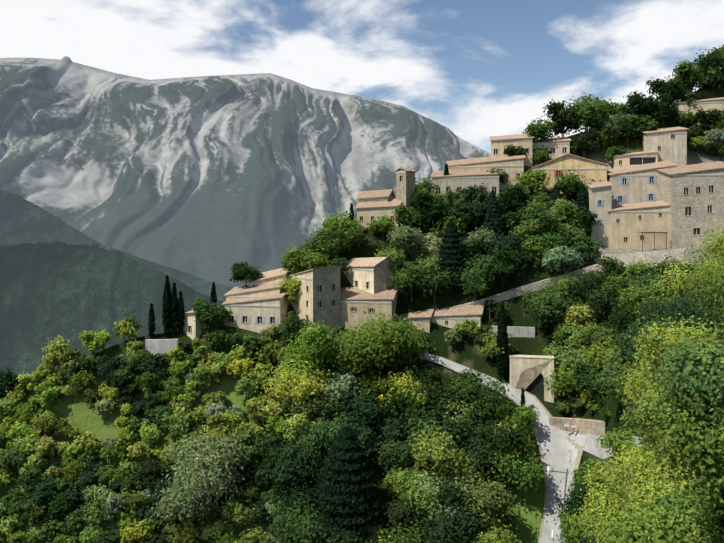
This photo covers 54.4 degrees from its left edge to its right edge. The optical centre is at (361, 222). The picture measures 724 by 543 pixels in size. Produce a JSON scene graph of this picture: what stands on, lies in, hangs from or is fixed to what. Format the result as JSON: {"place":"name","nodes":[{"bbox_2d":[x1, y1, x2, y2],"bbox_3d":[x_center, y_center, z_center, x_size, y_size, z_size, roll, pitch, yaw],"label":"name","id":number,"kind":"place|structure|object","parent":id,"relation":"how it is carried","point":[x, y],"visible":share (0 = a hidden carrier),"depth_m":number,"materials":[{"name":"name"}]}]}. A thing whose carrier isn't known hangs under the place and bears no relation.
{"place":"outdoors","nodes":[
{"label":"outdoors","id":0,"kind":"place"},
{"bbox_2d":[0,241,223,382],"bbox_3d":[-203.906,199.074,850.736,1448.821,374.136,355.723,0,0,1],"label":"hill","id":1,"kind":"structure","parent":0,"point":[64,290],"depth_m":896.84,"materials":[{"name":"green plant"}]},
{"bbox_2d":[0,190,233,302],"bbox_3d":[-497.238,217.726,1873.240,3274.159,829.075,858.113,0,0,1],"label":"hill","id":2,"kind":"structure","parent":0,"point":[22,220],"depth_m":2243.66,"materials":[{"name":"green plant"}]},
{"bbox_2d":[0,56,490,286],"bbox_3d":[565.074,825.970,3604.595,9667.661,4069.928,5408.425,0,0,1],"label":"mountain","id":3,"kind":"structure","parent":0,"point":[211,178],"depth_m":4168.19,"materials":[{"name":"grey stone"}]},
{"bbox_2d":[0,85,723,542],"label":"hill","id":4,"kind":"structure","parent":0,"point":[524,515],"depth_m":123.10,"materials":[{"name":"green plant"}]},
{"bbox_2d":[145,339,178,354],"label":"garden wall","id":5,"kind":"structure","parent":4,"relation":"on","point":[156,346],"depth_m":126.34,"materials":[{"name":"grey concrete"}]},
{"bbox_2d":[184,308,208,339],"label":"house","id":6,"kind":"structure","parent":4,"relation":"on","point":[192,329],"depth_m":128.46,"materials":[{"name":"beige"}]},
{"bbox_2d":[222,291,288,337],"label":"house","id":7,"kind":"structure","parent":4,"relation":"on","point":[256,314],"depth_m":129.07,"materials":[{"name":"beige stone"}]},
{"bbox_2d":[223,279,288,299],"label":"house","id":8,"kind":"structure","parent":4,"relation":"on","point":[238,292],"depth_m":131.88,"materials":[{"name":"beige"}]},
{"bbox_2d":[246,268,293,286],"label":"house","id":9,"kind":"structure","parent":4,"relation":"on","point":[271,276],"depth_m":134.77,"materials":[{"name":"beige tile"}]},
{"bbox_2d":[288,266,342,336],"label":"tall house","id":10,"kind":"structure","parent":4,"relation":"on","point":[318,293],"depth_m":127.92,"materials":[{"name":"beige stone"}]},
{"bbox_2d":[0,86,722,542],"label":"tree trunks and limbs","id":11,"kind":"object","parent":4,"relation":"on","point":[358,390],"visible":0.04,"depth_m":122.06,"materials":[{"name":"brown plant"}]},
{"bbox_2d":[0,44,723,542],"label":"tree foliage","id":12,"kind":"object","parent":4,"relation":"on","point":[662,368],"visible":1,"depth_m":112.06,"materials":[{"name":"green plant"}]},
{"bbox_2d":[340,283,397,331],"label":"house front","id":13,"kind":"structure","parent":4,"relation":"on","point":[356,302],"depth_m":129.08,"materials":[{"name":"beige stone"}]},
{"bbox_2d":[343,257,399,293],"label":"house wing","id":14,"kind":"structure","parent":4,"relation":"on","point":[370,274],"depth_m":132.30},
{"bbox_2d":[355,199,401,230],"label":"house","id":15,"kind":"structure","parent":4,"relation":"on","point":[368,212],"depth_m":145.83,"materials":[{"name":"beige"}]},
{"bbox_2d":[356,189,394,202],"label":"chapel","id":16,"kind":"object","parent":15,"relation":"on","point":[372,196],"visible":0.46,"depth_m":148.81,"materials":[{"name":"beige tile"}]},
{"bbox_2d":[395,167,416,223],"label":"church tower","id":17,"kind":"structure","parent":4,"relation":"on","point":[405,180],"depth_m":146.49,"materials":[{"name":"stone"}]},
{"bbox_2d":[396,308,434,332],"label":"house","id":18,"kind":"structure","parent":4,"relation":"on","point":[422,318],"depth_m":129.29,"materials":[{"name":"beige"}]},
{"bbox_2d":[431,304,484,336],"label":"house","id":19,"kind":"structure","parent":4,"relation":"on","point":[450,317],"depth_m":129.29,"materials":[{"name":"beige"}]},
{"bbox_2d":[430,170,500,203],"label":"house","id":20,"kind":"structure","parent":4,"relation":"on","point":[459,181],"depth_m":150.35,"materials":[{"name":"beige"}]},
{"bbox_2d":[446,154,525,191],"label":"house","id":21,"kind":"structure","parent":4,"relation":"on","point":[513,165],"depth_m":153.32,"materials":[{"name":"beige paint"}]},
{"bbox_2d":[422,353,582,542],"bbox_3d":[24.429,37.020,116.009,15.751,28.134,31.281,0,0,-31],"label":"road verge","id":22,"kind":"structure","parent":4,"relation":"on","point":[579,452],"depth_m":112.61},
{"bbox_2d":[486,326,534,336],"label":"garden wall","id":23,"kind":"structure","parent":4,"relation":"on","point":[515,331],"depth_m":127.66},
{"bbox_2d":[489,130,533,166],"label":"house","id":24,"kind":"structure","parent":4,"relation":"on","point":[499,143],"depth_m":158.38,"materials":[{"name":"beige"}]},
{"bbox_2d":[454,264,605,307],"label":"rampart lane","id":25,"kind":"structure","parent":4,"relation":"on","point":[531,287],"depth_m":133.82,"materials":[{"name":"stone"}]},
{"bbox_2d":[509,354,554,402],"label":"arch gate","id":26,"kind":"structure","parent":4,"relation":"on","point":[528,373],"depth_m":120.38,"materials":[{"name":"beige"}]},
{"bbox_2d":[532,133,571,158],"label":"house","id":27,"kind":"structure","parent":4,"relation":"on","point":[559,146],"depth_m":158.72,"materials":[{"name":"beige"}]},
{"bbox_2d":[528,153,608,195],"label":"yellow house","id":28,"kind":"structure","parent":4,"relation":"on","point":[588,169],"depth_m":151.47,"materials":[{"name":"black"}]},
{"bbox_2d":[548,417,604,435],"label":"stone wall","id":29,"kind":"structure","parent":4,"relation":"on","point":[591,426],"depth_m":113.95,"materials":[{"name":"stone"}]},
{"bbox_2d":[587,181,612,245],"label":"house","id":30,"kind":"structure","parent":4,"relation":"on","point":[600,199],"depth_m":141.15,"materials":[{"name":"beige"}]},
{"bbox_2d":[607,200,669,248],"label":"house","id":31,"kind":"structure","parent":4,"relation":"on","point":[630,223],"depth_m":139.28,"materials":[{"name":"beige paint"}]},
{"bbox_2d":[636,232,667,252],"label":"pergola","id":32,"kind":"object","parent":4,"relation":"on","point":[654,239],"visible":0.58,"depth_m":136.79,"materials":[{"name":"wood"}]},
{"bbox_2d":[601,245,713,267],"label":"retaining wall","id":33,"kind":"structure","parent":4,"relation":"on","point":[631,258],"depth_m":130.48,"materials":[{"name":"stone"}]},
{"bbox_2d":[657,161,723,248],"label":"stone house","id":34,"kind":"structure","parent":4,"relation":"on","point":[692,195],"depth_m":136.93,"materials":[{"name":"beige stone"}]},
{"bbox_2d":[672,97,723,126],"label":"house","id":35,"kind":"structure","parent":4,"relation":"on","point":[710,104],"depth_m":165.24,"materials":[{"name":"beige"}]},
{"bbox_2d":[0,0,723,153],"label":"sky","id":36,"kind":"structure","parent":0,"point":[479,70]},
{"bbox_2d":[418,353,641,542],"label":"road","id":37,"kind":"structure","parent":0,"point":[556,445],"depth_m":112.63,"materials":[{"name":"grey asphalt"}]},
{"bbox_2d":[531,426,547,485],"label":"wall","id":38,"kind":"structure","parent":37,"relation":"on","point":[541,453],"depth_m":112.83,"materials":[{"name":"stone"}]},
{"bbox_2d":[564,423,569,433],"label":"sign","id":39,"kind":"object","parent":37,"relation":"on","point":[566,425],"visible":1,"depth_m":114.59,"materials":[{"name":"grey metal"}]},
{"bbox_2d":[562,441,597,538],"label":"guardrail","id":40,"kind":"object","parent":37,"relation":"on","point":[565,489],"visible":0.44,"depth_m":109.65,"materials":[{"name":"grey metal"}]},
{"bbox_2d":[607,160,676,204],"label":"house","id":41,"kind":"structure","parent":0,"point":[636,184],"depth_m":147.75,"materials":[{"name":"beige paint"}]},
{"bbox_2d":[612,151,659,168],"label":"house","id":42,"kind":"structure","parent":41,"relation":"on","point":[630,159],"depth_m":155.09,"materials":[{"name":"beige paint"}]},
{"bbox_2d":[641,127,688,166],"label":"house","id":43,"kind":"structure","parent":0,"point":[670,144],"depth_m":155.65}
]}

